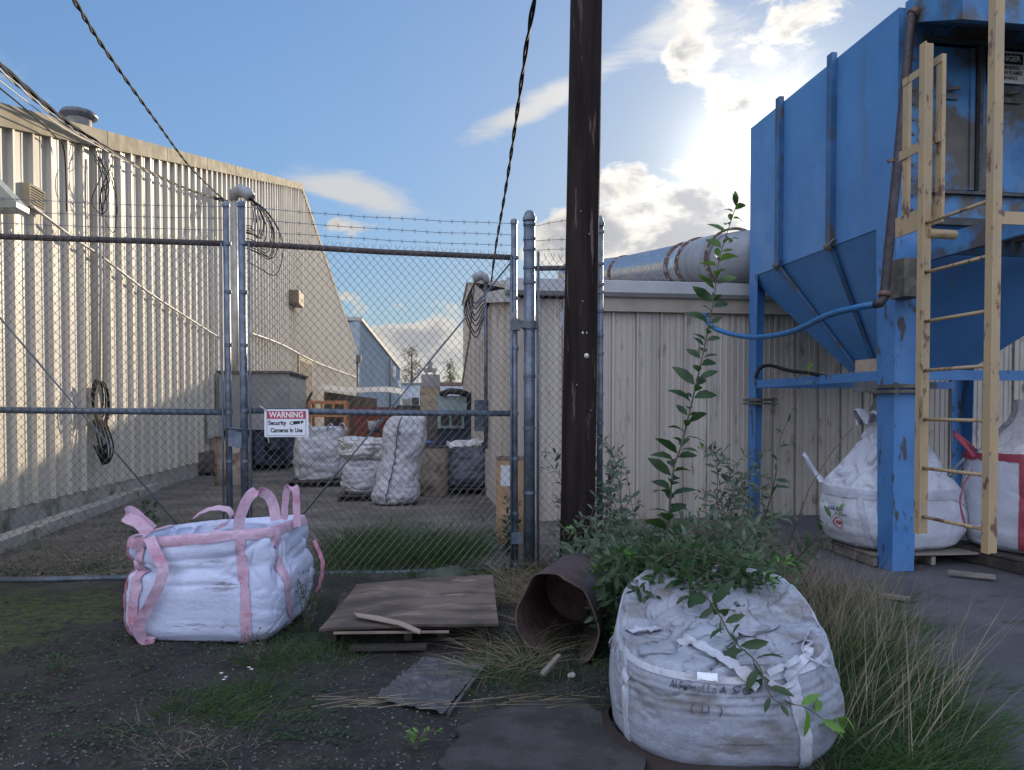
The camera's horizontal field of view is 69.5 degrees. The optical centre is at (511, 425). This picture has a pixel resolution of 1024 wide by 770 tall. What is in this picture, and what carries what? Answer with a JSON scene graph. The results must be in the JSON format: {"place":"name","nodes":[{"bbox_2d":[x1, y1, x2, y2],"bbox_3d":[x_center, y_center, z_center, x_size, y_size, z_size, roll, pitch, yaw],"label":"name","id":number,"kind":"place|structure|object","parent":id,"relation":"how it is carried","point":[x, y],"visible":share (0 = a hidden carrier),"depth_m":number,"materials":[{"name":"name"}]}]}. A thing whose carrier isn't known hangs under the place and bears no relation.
{"place":"outdoors","nodes":[
{"label":"outdoors","id":0,"kind":"place"},
{"bbox_2d":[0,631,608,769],"bbox_3d":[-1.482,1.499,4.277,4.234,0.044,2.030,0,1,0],"label":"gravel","id":1,"kind":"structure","parent":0,"point":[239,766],"depth_m":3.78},
{"bbox_2d":[346,317,402,406],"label":"warehouse","id":2,"kind":"structure","parent":0,"point":[378,358],"depth_m":90.41,"materials":[{"name":"blue"}]},
{"bbox_2d":[400,383,461,404],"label":"building","id":3,"kind":"structure","parent":0,"point":[412,391],"depth_m":126.32,"materials":[{"name":"grey"}]},
{"bbox_2d":[0,0,907,382],"label":"sky","id":4,"kind":"structure","parent":0,"point":[396,109],"materials":[{"name":"blue"}]},
{"bbox_2d":[0,463,1023,769],"bbox_3d":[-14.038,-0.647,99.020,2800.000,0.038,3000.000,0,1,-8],"label":"ground","id":5,"kind":"structure","parent":0,"point":[946,601],"depth_m":4.72,"materials":[{"name":"asphalt"}]},
{"bbox_2d":[32,647,101,672],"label":"weed","id":6,"kind":"object","parent":5,"relation":"on","point":[59,665],"visible":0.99,"depth_m":4.45,"materials":[{"name":"green plant"}]},
{"bbox_2d":[0,483,158,552],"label":"kerb","id":7,"kind":"structure","parent":5,"relation":"on","point":[67,517],"depth_m":9.99,"materials":[{"name":"concrete"}]},
{"bbox_2d":[0,510,202,567],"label":"yard weeds","id":8,"kind":"object","parent":5,"relation":"on","point":[87,544],"visible":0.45,"depth_m":8.46,"materials":[{"name":"green plant"}]},
{"bbox_2d":[0,196,233,582],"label":"chain link gate","id":9,"kind":"structure","parent":5,"relation":"on","point":[226,244],"depth_m":6.82,"materials":[{"name":"metal"}]},
{"bbox_2d":[0,102,360,533],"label":"warehouse","id":10,"kind":"structure","parent":5,"relation":"on","point":[31,150],"depth_m":13.16,"materials":[{"name":"beige"}]},
{"bbox_2d":[0,179,28,213],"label":"vent hood","id":11,"kind":"object","parent":10,"relation":"attached to","point":[8,194],"visible":1,"depth_m":8.71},
{"bbox_2d":[20,182,45,214],"bbox_3d":[-6.273,-2.965,9.667,0.110,0.302,0.415,0,1,-8],"label":"louvre vent","id":12,"kind":"object","parent":10,"relation":"attached to","point":[28,191],"visible":0.84,"depth_m":9.56,"materials":[{"name":"beige"}]},
{"bbox_2d":[0,88,66,210],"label":"thin cable","id":13,"kind":"object","parent":10,"relation":"attached to","point":[29,112],"visible":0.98,"depth_m":9.94,"materials":[{"name":"black plastic"}]},
{"bbox_2d":[59,106,97,126],"bbox_3d":[-7.546,-5.200,12.856,0.600,0.620,0.600,0,1,-8],"label":"roof vent","id":14,"kind":"object","parent":10,"relation":"on","point":[81,115],"visible":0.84,"depth_m":12.67,"materials":[{"name":"metal"}]},
{"bbox_2d":[87,146,117,464],"bbox_3d":[-6.385,-1.885,11.467,0.307,4.999,1.044,0,1,-8],"label":"wall conduit","id":15,"kind":"object","parent":10,"relation":"attached to","point":[99,209],"depth_m":11.45,"materials":[{"name":"grey"}]},
{"bbox_2d":[0,69,220,200],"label":"service cable","id":16,"kind":"object","parent":10,"relation":"attached to","point":[10,79],"visible":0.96,"depth_m":9.77,"materials":[{"name":"grey plastic"}]},
{"bbox_2d":[0,64,222,201],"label":"service cable","id":17,"kind":"object","parent":10,"relation":"attached to","point":[26,88],"visible":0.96,"depth_m":10.30,"materials":[{"name":"black plastic"}]},
{"bbox_2d":[0,80,223,200],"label":"service cable","id":18,"kind":"object","parent":10,"relation":"attached to","point":[70,131],"visible":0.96,"depth_m":10.10,"materials":[{"name":"grey plastic"}]},
{"bbox_2d":[31,205,219,338],"bbox_3d":[-6.841,-2.532,14.245,0.075,0.832,9.552,0,1,-8],"label":"wall cable","id":19,"kind":"object","parent":10,"relation":"attached to","point":[33,207],"depth_m":12.24,"materials":[{"name":"grey"}]},
{"bbox_2d":[207,184,283,437],"bbox_3d":[-7.085,-2.788,18.928,1.190,7.018,2.073,1,2,38],"label":"service mast","id":20,"kind":"object","parent":10,"relation":"attached to","point":[238,191],"visible":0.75,"depth_m":19.33,"materials":[{"name":"black"}]},
{"bbox_2d":[72,0,225,200],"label":"power cable","id":21,"kind":"object","parent":20,"relation":"attached to","point":[91,28],"visible":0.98,"depth_m":8.85,"materials":[{"name":"black plastic"}]},
{"bbox_2d":[289,290,303,307],"bbox_3d":[-9.166,-5.363,31.371,0.410,0.554,1.456,0,1,-8],"label":"wall light","id":22,"kind":"object","parent":10,"relation":"attached to","point":[299,299],"visible":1,"depth_m":30.68,"materials":[{"name":"brown"}]},
{"bbox_2d":[297,354,312,426],"bbox_3d":[-9.883,-1.357,35.363,0.085,3.709,4.864,0,1,-8],"label":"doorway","id":23,"kind":"structure","parent":10,"relation":"in","point":[308,362],"depth_m":35.77,"materials":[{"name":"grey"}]},
{"bbox_2d":[0,579,361,768],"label":"ground cover","id":24,"kind":"object","parent":5,"relation":"on","point":[282,736],"visible":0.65,"depth_m":3.88,"materials":[{"name":"green plant"}]},
{"bbox_2d":[98,703,271,769],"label":"grass tuft","id":25,"kind":"object","parent":5,"relation":"on","point":[186,739],"visible":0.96,"depth_m":3.52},
{"bbox_2d":[198,451,214,472],"bbox_3d":[-7.556,0.894,17.891,1.100,0.558,0.950,0,1,-8],"label":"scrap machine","id":26,"kind":"object","parent":5,"relation":"on","point":[207,465],"visible":0.23,"depth_m":17.51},
{"bbox_2d":[121,484,324,644],"bbox_3d":[-2.060,0.952,5.437,1.352,1.077,1.079,0,1,-8],"label":"bulk bag","id":27,"kind":"object","parent":5,"relation":"on","point":[228,580],"visible":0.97,"depth_m":4.99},
{"bbox_2d":[113,658,338,746],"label":"grass tuft","id":28,"kind":"object","parent":5,"relation":"on","point":[263,685],"visible":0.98,"depth_m":3.92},
{"bbox_2d":[214,436,249,485],"bbox_3d":[-5.906,0.741,15.610,0.742,1.010,0.742,0,1,-8],"label":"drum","id":29,"kind":"object","parent":5,"relation":"on","point":[236,463],"visible":0.43,"depth_m":15.30,"materials":[{"name":"metal"}]},
{"bbox_2d":[240,621,283,665],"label":"weed","id":30,"kind":"object","parent":5,"relation":"on","point":[254,654],"visible":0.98,"depth_m":4.55,"materials":[{"name":"green plant"}]},
{"bbox_2d":[216,371,307,465],"bbox_3d":[-6.769,-0.203,20.427,1.931,2.440,3.492,0,1,-8],"label":"storage container","id":31,"kind":"object","parent":5,"relation":"on","point":[235,381],"visible":0.56,"depth_m":18.95,"materials":[{"name":"metal"}]},
{"bbox_2d":[0,498,536,576],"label":"leaf litter","id":32,"kind":"object","parent":5,"relation":"on","point":[48,572],"visible":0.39,"depth_m":7.99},
{"bbox_2d":[0,557,553,580],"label":"grass","id":33,"kind":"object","parent":5,"relation":"on","point":[328,571],"visible":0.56,"depth_m":7.17,"materials":[{"name":"green plant"}]},
{"bbox_2d":[209,581,393,687],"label":"grass tuft","id":34,"kind":"object","parent":5,"relation":"on","point":[293,658],"visible":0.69,"depth_m":4.73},
{"bbox_2d":[0,597,610,767],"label":"soil clods","id":35,"kind":"object","parent":5,"relation":"on","point":[67,761],"visible":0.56,"depth_m":3.97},
{"bbox_2d":[295,566,325,629],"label":"weed","id":36,"kind":"object","parent":5,"relation":"on","point":[308,616],"visible":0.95,"depth_m":5.29,"materials":[{"name":"green plant"}]},
{"bbox_2d":[287,477,341,486],"bbox_3d":[-4.009,1.183,15.450,1.200,0.108,0.980,0,1,-8],"label":"pallet","id":37,"kind":"object","parent":5,"relation":"on","point":[292,481],"visible":0.36,"depth_m":14.98,"materials":[{"name":"brown wood"}]},
{"bbox_2d":[292,423,347,480],"bbox_3d":[-3.986,0.532,15.428,1.148,1.196,1.048,0,1,-8],"label":"bulk bag","id":38,"kind":"object","parent":37,"relation":"on","point":[312,439],"visible":0.66,"depth_m":15.01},
{"bbox_2d":[308,401,348,435],"bbox_3d":[-5.341,0.201,21.550,1.080,1.820,0.980,0,1,-8],"label":"orange rack","id":39,"kind":"object","parent":5,"relation":"on","point":[346,419],"visible":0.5,"depth_m":21.09,"materials":[{"name":"paint"}]},
{"bbox_2d":[337,490,370,500],"bbox_3d":[-2.603,1.246,13.119,0.900,0.088,0.882,0,1,-8],"label":"pallet","id":40,"kind":"object","parent":5,"relation":"on","point":[345,493],"visible":0.45,"depth_m":12.70,"materials":[{"name":"brown wood"}]},
{"bbox_2d":[340,459,380,493],"bbox_3d":[-2.619,0.897,13.099,0.849,0.612,0.816,0,1,-8],"label":"bulk bag","id":41,"kind":"object","parent":40,"relation":"on","point":[357,477],"visible":0.51,"depth_m":12.76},
{"bbox_2d":[337,420,382,459],"bbox_3d":[-2.605,0.253,13.069,0.971,0.701,0.798,0,1,-8],"label":"plastic sack","id":42,"kind":"object","parent":41,"relation":"on","point":[363,446],"visible":0.66,"depth_m":12.82,"materials":[{"name":"white"}]},
{"bbox_2d":[319,385,403,435],"bbox_3d":[-7.443,-0.658,36.166,1.943,2.876,8.789,-1,2,-40],"label":"lean to","id":43,"kind":"object","parent":5,"relation":"on","point":[354,402],"visible":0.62,"depth_m":35.93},
{"bbox_2d":[351,407,396,437],"bbox_3d":[-4.430,0.169,26.920,2.680,1.640,1.720,0,1,-8],"label":"dumpster","id":44,"kind":"object","parent":5,"relation":"on","point":[358,425],"visible":0.14,"depth_m":25.99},
{"bbox_2d":[371,416,426,504],"bbox_3d":[-1.888,0.536,12.354,0.939,1.567,0.745,0,1,-8],"label":"tall sack","id":45,"kind":"object","parent":5,"relation":"on","point":[400,459],"visible":0.81,"depth_m":12.10,"materials":[{"name":"grey"}]},
{"bbox_2d":[329,593,487,650],"bbox_3d":[-0.763,1.414,5.464,1.086,0.115,1.269,0,1,-8],"label":"pallet","id":46,"kind":"object","parent":5,"relation":"on","point":[402,646],"visible":0.22,"depth_m":4.93,"materials":[{"name":"brown wood"}]},
{"bbox_2d":[319,575,498,633],"bbox_3d":[-0.701,1.296,5.395,1.278,0.099,1.299,0,1,-8],"label":"plywood sheet","id":47,"kind":"object","parent":46,"relation":"on","point":[456,601],"visible":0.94,"depth_m":5.32,"materials":[{"name":"brown wood"}]},
{"bbox_2d":[354,613,420,633],"bbox_3d":[-0.824,1.304,4.879,0.630,0.032,0.073,1,2,34],"label":"wood splinter","id":48,"kind":"object","parent":47,"relation":"on","point":[391,621],"visible":1,"depth_m":4.87,"materials":[{"name":"brown"}]},
{"bbox_2d":[400,347,424,382],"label":"tree","id":49,"kind":"object","parent":5,"relation":"on","point":[411,378],"visible":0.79,"depth_m":139.77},
{"bbox_2d":[306,497,526,572],"bbox_3d":[-1.159,1.151,7.948,2.944,0.578,2.628,0,1,-8],"label":"grass mound","id":50,"kind":"object","parent":5,"relation":"on","point":[403,554],"depth_m":7.75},
{"bbox_2d":[395,722,441,750],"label":"weed","id":51,"kind":"object","parent":5,"relation":"on","point":[413,737],"visible":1,"depth_m":3.45,"materials":[{"name":"green plant"}]},
{"bbox_2d":[420,362,439,444],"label":"mixer tower","id":52,"kind":"structure","parent":5,"relation":"on","point":[429,399],"depth_m":24.06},
{"bbox_2d":[375,656,486,714],"bbox_3d":[-0.440,1.478,4.253,0.478,0.025,0.807,0,1,16],"label":"tread mat","id":53,"kind":"object","parent":5,"relation":"on","point":[425,685],"visible":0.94,"depth_m":4.20,"materials":[{"name":"rubber"}]},
{"bbox_2d":[419,445,448,496],"bbox_3d":[-1.442,0.837,13.594,0.556,0.910,0.556,0,1,-8],"label":"cardboard box","id":54,"kind":"object","parent":5,"relation":"on","point":[432,474],"visible":0.67,"depth_m":13.36,"materials":[{"name":"cardboard"}]},
{"bbox_2d":[422,565,472,577],"bbox_3d":[-0.581,1.387,6.728,0.482,0.222,0.410,0,1,-8],"label":"soil lump","id":55,"kind":"object","parent":5,"relation":"on","point":[448,571],"visible":0.52,"depth_m":6.63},
{"bbox_2d":[435,388,470,444],"bbox_3d":[-1.337,0.172,16.910,0.807,2.018,1.150,0,1,-8],"label":"green machine","id":56,"kind":"object","parent":5,"relation":"on","point":[454,419],"visible":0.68,"depth_m":16.62,"materials":[{"name":"black"}]},
{"bbox_2d":[312,689,604,708],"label":"dry grass","id":57,"kind":"structure","parent":5,"relation":"on","point":[509,701],"depth_m":3.96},
{"bbox_2d":[448,487,486,493],"bbox_3d":[-0.898,1.214,14.105,1.150,0.108,0.980,0,1,-8],"label":"pallet","id":58,"kind":"object","parent":5,"relation":"on","point":[463,489],"visible":0.15,"depth_m":13.64,"materials":[{"name":"brown wood"}]},
{"bbox_2d":[446,438,484,487],"bbox_3d":[-0.902,0.685,14.084,1.112,0.952,0.956,0,1,-8],"label":"bulk bag","id":59,"kind":"object","parent":58,"relation":"on","point":[463,465],"visible":0.6,"depth_m":13.73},
{"bbox_2d":[461,282,476,368],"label":"back shop","id":60,"kind":"structure","parent":5,"relation":"on","point":[465,326],"depth_m":34.41},
{"bbox_2d":[0,579,965,769],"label":"ground debris","id":61,"kind":"object","parent":5,"relation":"on","point":[168,760],"visible":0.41,"depth_m":3.88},
{"bbox_2d":[481,496,523,556],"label":"weed","id":62,"kind":"object","parent":5,"relation":"on","point":[507,543],"visible":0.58,"depth_m":7.97,"materials":[{"name":"green plant"}]},
{"bbox_2d":[411,602,600,691],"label":"dry grass","id":63,"kind":"structure","parent":5,"relation":"on","point":[501,652],"depth_m":4.65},
{"bbox_2d":[495,455,523,545],"bbox_3d":[0.013,0.887,8.740,0.422,1.030,0.422,0,1,-8],"label":"cardboard box","id":64,"kind":"object","parent":5,"relation":"on","point":[501,482],"visible":0.42,"depth_m":8.57,"materials":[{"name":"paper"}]},
{"bbox_2d":[453,547,582,621],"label":"dry grass","id":65,"kind":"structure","parent":5,"relation":"on","point":[517,591],"depth_m":6.40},
{"bbox_2d":[437,622,609,703],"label":"grass tuft","id":66,"kind":"object","parent":5,"relation":"on","point":[504,672],"visible":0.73,"depth_m":4.50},
{"bbox_2d":[511,210,536,569],"bbox_3d":[0.118,-0.305,7.385,0.263,3.676,0.150,0,1,-8],"label":"fence post","id":67,"kind":"object","parent":5,"relation":"on","point":[528,324],"visible":0.99,"depth_m":7.34,"materials":[{"name":"metal"}]},
{"bbox_2d":[237,200,518,573],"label":"chain link gate","id":68,"kind":"structure","parent":67,"relation":"attached to","point":[246,410],"depth_m":7.16,"materials":[{"name":"metal"}]},
{"bbox_2d":[225,427,244,447],"bbox_3d":[-2.616,0.115,6.986,0.186,0.202,0.116,0,1,-8],"label":"gate latch","id":69,"kind":"object","parent":68,"relation":"attached to","point":[234,437],"visible":1,"depth_m":6.95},
{"bbox_2d":[260,406,308,442],"bbox_3d":[-2.161,-0.007,6.997,0.445,0.360,0.026,0,1,-8],"label":"warning sign","id":70,"kind":"object","parent":68,"relation":"attached to","point":[285,422],"visible":1,"depth_m":7.01,"materials":[{"name":"white"}]},
{"bbox_2d":[535,219,596,562],"bbox_3d":[0.559,-0.362,7.437,0.678,3.487,0.068,0,1,-8],"label":"chain link fence","id":71,"kind":"object","parent":67,"relation":"attached to","point":[539,268],"visible":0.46,"depth_m":7.38,"materials":[{"name":"metal"}]},
{"bbox_2d":[438,697,645,769],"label":"concrete slab","id":72,"kind":"structure","parent":5,"relation":"on","point":[531,735],"depth_m":3.47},
{"bbox_2d":[515,553,606,663],"bbox_3d":[0.392,1.228,5.099,0.545,0.566,0.927,0,1,15],"label":"rusty drum","id":73,"kind":"object","parent":5,"relation":"on","point":[541,604],"visible":0.81,"depth_m":5.13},
{"bbox_2d":[559,0,601,557],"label":"utility pole","id":74,"kind":"object","parent":5,"relation":"on","point":[579,317],"visible":0.94,"depth_m":6.90,"materials":[{"name":"brown wood"}]},
{"bbox_2d":[539,434,643,549],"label":"leafy bush","id":75,"kind":"object","parent":5,"relation":"on","point":[608,491],"visible":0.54,"depth_m":7.21,"materials":[{"name":"green plant"}]},
{"bbox_2d":[596,215,603,528],"bbox_3d":[0.893,-0.295,7.495,0.081,3.650,0.081,0,1,-8],"label":"fence post","id":76,"kind":"object","parent":5,"relation":"on","point":[600,392],"visible":0.85,"depth_m":7.46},
{"bbox_2d":[573,532,737,622],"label":"leafy bush","id":77,"kind":"object","parent":5,"relation":"on","point":[596,542],"visible":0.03,"depth_m":5.44,"materials":[{"name":"green plant"}]},
{"bbox_2d":[485,564,856,708],"bbox_3d":[1.612,1.443,5.727,3.708,0.085,3.721,0,1,0],"label":"ground cover","id":78,"kind":"object","parent":5,"relation":"on","point":[604,677],"visible":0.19,"depth_m":4.32,"materials":[{"name":"green plant"}]},
{"bbox_2d":[551,506,803,595],"bbox_3d":[1.649,1.066,6.736,2.549,0.974,3.051,0,1,4],"label":"leafy bush","id":79,"kind":"object","parent":5,"relation":"on","point":[744,533],"visible":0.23,"depth_m":6.25,"materials":[{"name":"green plant"}]},
{"bbox_2d":[636,191,745,544],"bbox_3d":[1.442,-0.312,5.890,0.879,3.109,0.490,0,1,-8],"label":"leafy shoot","id":80,"kind":"object","parent":79,"relation":"on","point":[686,375],"visible":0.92,"depth_m":5.90,"materials":[{"name":"green plant"}]},
{"bbox_2d":[591,535,784,637],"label":"leafy bush","id":81,"kind":"object","parent":5,"relation":"on","point":[699,557],"visible":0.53,"depth_m":4.09,"materials":[{"name":"green plant"}]},
{"bbox_2d":[584,539,805,646],"bbox_3d":[1.380,1.103,4.940,1.882,0.886,1.618,0,1,-8],"label":"leafy bush","id":82,"kind":"object","parent":5,"relation":"on","point":[609,627],"visible":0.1,"depth_m":4.84,"materials":[{"name":"green plant"}]},
{"bbox_2d":[601,703,842,769],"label":"soil heap","id":83,"kind":"object","parent":5,"relation":"on","point":[654,762],"visible":0.23,"depth_m":3.27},
{"bbox_2d":[608,563,844,767],"bbox_3d":[1.041,1.153,3.696,1.125,0.726,1.181,0,1,-8],"label":"bulk bag","id":84,"kind":"object","parent":5,"relation":"on","point":[677,683],"visible":0.8,"depth_m":3.27,"materials":[{"name":"grey"}]},
{"bbox_2d":[660,548,854,738],"bbox_3d":[1.206,1.008,3.700,0.837,0.635,1.311,0,1,-8],"label":"trailing branch","id":85,"kind":"object","parent":84,"relation":"on","point":[719,595],"visible":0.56,"depth_m":3.29,"materials":[{"name":"green plant"}]},
{"bbox_2d":[693,441,772,548],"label":"leafy bush","id":86,"kind":"object","parent":5,"relation":"on","point":[735,503],"visible":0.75,"depth_m":8.41,"materials":[{"name":"green plant"}]},
{"bbox_2d":[461,277,1023,520],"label":"shed","id":87,"kind":"structure","parent":5,"relation":"on","point":[651,329],"depth_m":10.80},
{"bbox_2d":[464,270,488,448],"bbox_3d":[-0.635,-1.144,13.038,0.470,3.096,0.722,0,1,-8],"label":"electric riser","id":88,"kind":"object","parent":87,"relation":"attached to","point":[484,402],"visible":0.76,"depth_m":12.78,"materials":[{"name":"black"}]},
{"bbox_2d":[489,0,535,290],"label":"power cable","id":89,"kind":"object","parent":87,"relation":"attached to","point":[530,20],"visible":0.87,"depth_m":7.31,"materials":[{"name":"black plastic"}]},
{"bbox_2d":[557,227,749,283],"bbox_3d":[2.787,-3.351,15.905,1.419,2.450,11.305,0,1,-8],"label":"exhaust duct","id":90,"kind":"object","parent":87,"relation":"on","point":[679,262],"visible":0.52,"depth_m":12.12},
{"bbox_2d":[753,363,851,577],"bbox_3d":[2.364,0.464,6.408,0.481,1.989,2.294,0,1,4],"label":"leafy shoot","id":91,"kind":"object","parent":5,"relation":"on","point":[807,550],"visible":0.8,"depth_m":5.97,"materials":[{"name":"green plant"}]},
{"bbox_2d":[731,527,879,608],"bbox_3d":[2.639,1.290,7.218,1.741,0.334,3.961,1,1,26],"label":"dry brush","id":92,"kind":"object","parent":5,"relation":"on","point":[804,565],"visible":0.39,"depth_m":6.62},
{"bbox_2d":[777,532,941,663],"bbox_3d":[2.498,1.167,5.431,1.274,0.673,2.465,1,1,27],"label":"grass tuft","id":93,"kind":"object","parent":5,"relation":"on","point":[821,610],"visible":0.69,"depth_m":5.39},
{"bbox_2d":[743,0,1023,571],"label":"dust hopper","id":94,"kind":"object","parent":5,"relation":"on","point":[822,146],"visible":0.83,"depth_m":7.79,"materials":[{"name":"blue paint"}]},
{"bbox_2d":[754,364,824,378],"bbox_3d":[3.327,-0.643,8.785,0.855,0.205,0.154,1,2,39],"label":"black hose","id":95,"kind":"object","parent":94,"relation":"attached to","point":[759,368],"visible":0.94,"depth_m":8.83,"materials":[{"name":"black"}]},
{"bbox_2d":[702,4,919,339],"bbox_3d":[3.045,-2.499,8.350,0.784,2.980,3.613,-1,1,-24],"label":"drain pipe","id":96,"kind":"object","parent":94,"relation":"attached to","point":[884,292],"visible":0.84,"depth_m":6.86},
{"bbox_2d":[855,358,876,372],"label":"wood block","id":97,"kind":"structure","parent":94,"relation":"on","point":[866,365],"depth_m":7.68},
{"bbox_2d":[932,46,975,190],"bbox_3d":[4.284,-3.007,7.210,0.550,1.383,0.095,0,1,-8],"label":"door","id":98,"kind":"structure","parent":94,"relation":"in","point":[961,62],"depth_m":7.25,"materials":[{"name":"blue paint"}]},
{"bbox_2d":[889,209,1023,299],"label":"service platform","id":99,"kind":"structure","parent":94,"relation":"attached to","point":[969,241],"depth_m":6.91,"materials":[{"name":"metal"}]},
{"bbox_2d":[914,0,1023,553],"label":"ladder","id":100,"kind":"object","parent":94,"relation":"attached to","point":[997,217],"visible":1,"depth_m":4.68,"materials":[{"name":"yellow paint"}]},
{"bbox_2d":[895,53,946,237],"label":"guard gate","id":101,"kind":"structure","parent":100,"relation":"attached to","point":[906,223],"depth_m":5.45,"materials":[{"name":"yellow paint"}]},
{"bbox_2d":[982,49,1023,192],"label":"door","id":102,"kind":"structure","parent":94,"relation":"in","point":[1013,106],"depth_m":7.34,"materials":[{"name":"blue paint"}]},
{"bbox_2d":[987,51,1023,84],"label":"smoking sign","id":103,"kind":"object","parent":94,"relation":"attached to","point":[1013,67],"visible":0.59,"depth_m":7.28,"materials":[{"name":"white"}]},
{"bbox_2d":[792,571,1002,734],"bbox_3d":[2.439,1.357,5.057,1.640,0.306,3.569,1,1,25],"label":"grass tuft","id":104,"kind":"object","parent":5,"relation":"on","point":[856,662],"visible":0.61,"depth_m":4.77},
{"bbox_2d":[817,535,981,565],"bbox_3d":[4.223,1.347,8.042,1.300,0.118,1.127,0,1,-5],"label":"pallet","id":105,"kind":"object","parent":5,"relation":"on","point":[925,556],"visible":0.42,"depth_m":7.63,"materials":[{"name":"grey wood"}]},
{"bbox_2d":[802,408,967,550],"bbox_3d":[4.014,0.553,7.992,1.681,1.471,1.155,0,1,-8],"label":"bulk bag","id":106,"kind":"object","parent":105,"relation":"on","point":[850,480],"visible":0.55,"depth_m":7.66,"materials":[{"name":"grey"}]},
{"bbox_2d":[799,633,1023,769],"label":"grass tuft","id":107,"kind":"object","parent":5,"relation":"on","point":[927,761],"visible":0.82,"depth_m":3.50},
{"bbox_2d":[833,556,1023,761],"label":"seed stalks","id":108,"kind":"object","parent":5,"relation":"on","point":[907,676],"visible":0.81,"depth_m":3.85,"materials":[{"name":"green plant"}]},
{"bbox_2d":[948,570,995,579],"bbox_3d":[4.316,1.403,6.928,0.379,0.030,0.080,1,2,34],"label":"flat board","id":109,"kind":"object","parent":5,"relation":"on","point":[972,574],"visible":1,"depth_m":6.91,"materials":[{"name":"grey wood"}]},
{"bbox_2d":[944,540,1023,574],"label":"pallet","id":110,"kind":"object","parent":5,"relation":"on","point":[1008,561],"visible":0.49,"depth_m":7.39,"materials":[{"name":"brown wood"}]},
{"bbox_2d":[952,400,1023,553],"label":"bulk bag","id":111,"kind":"object","parent":110,"relation":"on","point":[1010,521],"visible":0.84,"depth_m":7.38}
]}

